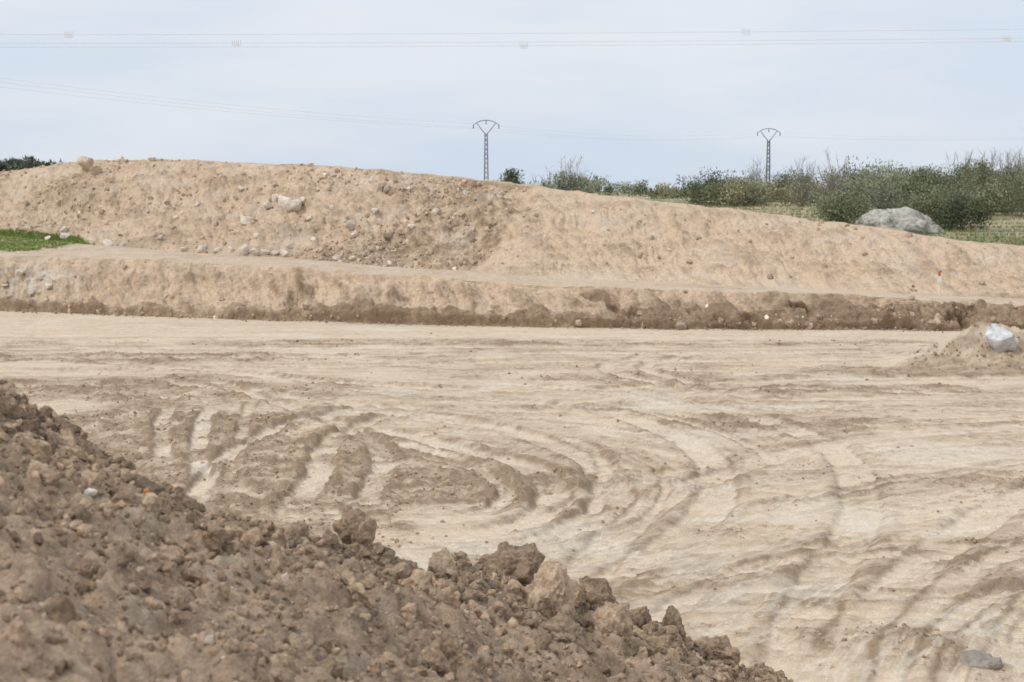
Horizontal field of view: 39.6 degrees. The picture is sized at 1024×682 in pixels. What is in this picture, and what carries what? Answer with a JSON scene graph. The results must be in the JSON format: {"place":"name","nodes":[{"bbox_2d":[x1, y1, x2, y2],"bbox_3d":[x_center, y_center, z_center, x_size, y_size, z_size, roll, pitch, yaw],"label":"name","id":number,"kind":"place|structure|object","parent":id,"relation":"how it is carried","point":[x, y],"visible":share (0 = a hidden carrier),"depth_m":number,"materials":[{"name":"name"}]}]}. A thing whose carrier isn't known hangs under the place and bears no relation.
{"place":"outdoors","nodes":[
{"label":"outdoors","id":0,"kind":"place"},
{"bbox_2d":[0,191,1023,681],"bbox_3d":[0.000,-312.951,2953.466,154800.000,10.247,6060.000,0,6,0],"label":"ground","id":1,"kind":"structure","parent":0,"point":[648,547],"depth_m":22.05,"materials":[{"name":"soil"}]},
{"bbox_2d":[0,155,65,171],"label":"distant woodland","id":2,"kind":"object","parent":1,"relation":"on","point":[12,163],"visible":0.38,"depth_m":306.07,"materials":[{"name":"green plant"}]},
{"bbox_2d":[0,406,787,681],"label":"soil mound","id":3,"kind":"object","parent":1,"relation":"on","point":[191,659],"visible":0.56,"depth_m":3.23,"materials":[{"name":"brown soil"}]},
{"bbox_2d":[84,488,96,496],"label":"quartz pebbles","id":4,"kind":"object","parent":3,"relation":"on","point":[91,492],"visible":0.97,"depth_m":3.30,"materials":[{"name":"stone"}]},
{"bbox_2d":[142,489,375,670],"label":"ochre pebbles","id":5,"kind":"object","parent":3,"relation":"on","point":[148,491],"visible":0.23,"depth_m":3.60,"materials":[{"name":"stone"}]},
{"bbox_2d":[0,379,793,681],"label":"soil clods","id":6,"kind":"object","parent":3,"relation":"on","point":[556,596],"visible":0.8,"depth_m":3.73,"materials":[{"name":"brown soil"}]},
{"bbox_2d":[473,120,498,179],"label":"electricity pole","id":7,"kind":"object","parent":1,"relation":"on","point":[487,172],"visible":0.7,"depth_m":148.55,"materials":[{"name":"metal"}]},
{"bbox_2d":[497,168,524,183],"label":"holm oak","id":8,"kind":"object","parent":1,"relation":"on","point":[512,177],"visible":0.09,"depth_m":118.93,"materials":[{"name":"green plant"}]},
{"bbox_2d":[0,309,1023,679],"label":"scattered clods","id":9,"kind":"object","parent":1,"relation":"on","point":[260,491],"visible":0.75,"depth_m":21.87,"materials":[{"name":"brown soil"}]},
{"bbox_2d":[525,168,555,188],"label":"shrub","id":10,"kind":"object","parent":1,"relation":"on","point":[544,184],"visible":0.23,"depth_m":149.05,"materials":[{"name":"green plant"}]},
{"bbox_2d":[548,152,592,192],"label":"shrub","id":11,"kind":"object","parent":1,"relation":"on","point":[567,186],"visible":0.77,"depth_m":133.86,"materials":[{"name":"green plant"}]},
{"bbox_2d":[675,321,685,329],"bbox_3d":[4.886,-0.428,41.171,0.336,0.284,0.334,0,6,0],"label":"grey rock","id":12,"kind":"object","parent":1,"relation":"on","point":[680,325],"visible":1,"depth_m":41.06,"materials":[{"name":"stone"}]},
{"bbox_2d":[757,128,778,186],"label":"electricity pole","id":13,"kind":"object","parent":1,"relation":"on","point":[767,158],"visible":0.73,"depth_m":168.46,"materials":[{"name":"metal"}]},
{"bbox_2d":[557,155,1023,217],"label":"scrub hedge","id":14,"kind":"object","parent":1,"relation":"on","point":[732,192],"visible":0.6,"depth_m":136.47,"materials":[{"name":"green plant"}]},
{"bbox_2d":[810,188,876,223],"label":"broom shrub","id":15,"kind":"object","parent":1,"relation":"on","point":[845,209],"visible":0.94,"depth_m":95.20,"materials":[{"name":"green plant"}]},
{"bbox_2d":[829,172,896,211],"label":"broom shrub","id":16,"kind":"object","parent":1,"relation":"on","point":[855,185],"visible":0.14,"depth_m":106.94,"materials":[{"name":"green plant"}]},
{"bbox_2d":[744,129,1023,208],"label":"bare thicket","id":17,"kind":"object","parent":1,"relation":"on","point":[832,186],"visible":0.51,"depth_m":130.16,"materials":[{"name":"green plant"}]},
{"bbox_2d":[848,180,924,212],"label":"broom shrub","id":18,"kind":"object","parent":1,"relation":"on","point":[883,200],"visible":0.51,"depth_m":97.81,"materials":[{"name":"green plant"}]},
{"bbox_2d":[855,206,934,234],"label":"granite boulder","id":19,"kind":"object","parent":1,"relation":"on","point":[907,218],"visible":0.48,"depth_m":86.52,"materials":[{"name":"grey stone"}]},
{"bbox_2d":[891,184,971,228],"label":"broom shrub","id":20,"kind":"object","parent":1,"relation":"on","point":[930,205],"visible":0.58,"depth_m":92.87,"materials":[{"name":"green plant"}]},
{"bbox_2d":[925,224,943,233],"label":"granite boulder","id":21,"kind":"object","parent":1,"relation":"on","point":[934,228],"visible":0.28,"depth_m":87.34,"materials":[{"name":"grey stone"}]},
{"bbox_2d":[925,192,995,231],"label":"broom shrub","id":22,"kind":"object","parent":1,"relation":"on","point":[965,210],"visible":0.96,"depth_m":90.20,"materials":[{"name":"green plant"}]},
{"bbox_2d":[950,157,996,197],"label":"broom shrub","id":23,"kind":"object","parent":1,"relation":"on","point":[981,168],"visible":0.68,"depth_m":118.90,"materials":[{"name":"green plant"}]},
{"bbox_2d":[954,649,1001,669],"bbox_3d":[3.890,2.739,12.000,0.418,0.230,0.366,-3,7,-25],"label":"grey rock","id":24,"kind":"object","parent":1,"relation":"on","point":[974,658],"visible":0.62,"depth_m":11.90,"materials":[{"name":"stone"}]},
{"bbox_2d":[975,224,1012,238],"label":"wire fence","id":25,"kind":"object","parent":1,"relation":"on","point":[992,230],"visible":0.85,"depth_m":79.52,"materials":[{"name":"brown metal"}]},
{"bbox_2d":[965,167,1023,212],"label":"broom shrub","id":26,"kind":"object","parent":1,"relation":"on","point":[1020,192],"visible":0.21,"depth_m":110.56,"materials":[{"name":"green plant"}]},
{"bbox_2d":[985,323,1018,352],"bbox_3d":[11.056,-0.026,32.177,0.733,0.743,0.685,0,6,0],"label":"white rock","id":27,"kind":"object","parent":1,"relation":"on","point":[999,339],"visible":0.98,"depth_m":32.02,"materials":[{"name":"stone"}]},
{"bbox_2d":[1005,164,1023,184],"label":"broom shrub","id":28,"kind":"object","parent":1,"relation":"on","point":[1016,170],"visible":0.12,"depth_m":117.41,"materials":[{"name":"green plant"}]},
{"bbox_2d":[0,159,1023,330],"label":"earth embankment","id":29,"kind":"structure","parent":0,"point":[573,230],"depth_m":49.66,"materials":[{"name":"soil"}]},
{"bbox_2d":[0,228,94,251],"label":"grass verge","id":30,"kind":"object","parent":29,"relation":"on","point":[5,233],"depth_m":58.98,"materials":[{"name":"green plant"}]},
{"bbox_2d":[1,156,594,295],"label":"granite rocks","id":31,"kind":"object","parent":29,"relation":"on","point":[289,204],"visible":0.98,"depth_m":56.22,"materials":[{"name":"grey stone"}]},
{"bbox_2d":[0,156,1022,329],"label":"embankment rubble","id":32,"kind":"object","parent":29,"relation":"on","point":[809,325],"visible":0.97,"depth_m":53.62,"materials":[{"name":"beige stone"}]},
{"bbox_2d":[937,271,940,296],"bbox_3d":[13.188,-1.597,43.935,0.120,1.100,0.032,0,6,0],"label":"survey stake","id":33,"kind":"object","parent":29,"relation":"on","point":[939,278],"visible":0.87,"depth_m":43.89,"materials":[{"name":"white wood"}]},
{"bbox_2d":[0,0,1023,190],"label":"sky","id":34,"kind":"structure","parent":0,"point":[666,92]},
{"bbox_2d":[3,29,1023,139],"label":"power lines","id":35,"kind":"object","parent":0,"point":[526,45],"visible":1,"depth_m":59.81,"materials":[{"name":"metal"}]},
{"bbox_2d":[646,198,1023,244],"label":"field grass","id":36,"kind":"structure","parent":0,"point":[955,231],"depth_m":90.63,"materials":[{"name":"green plant"}]}
]}

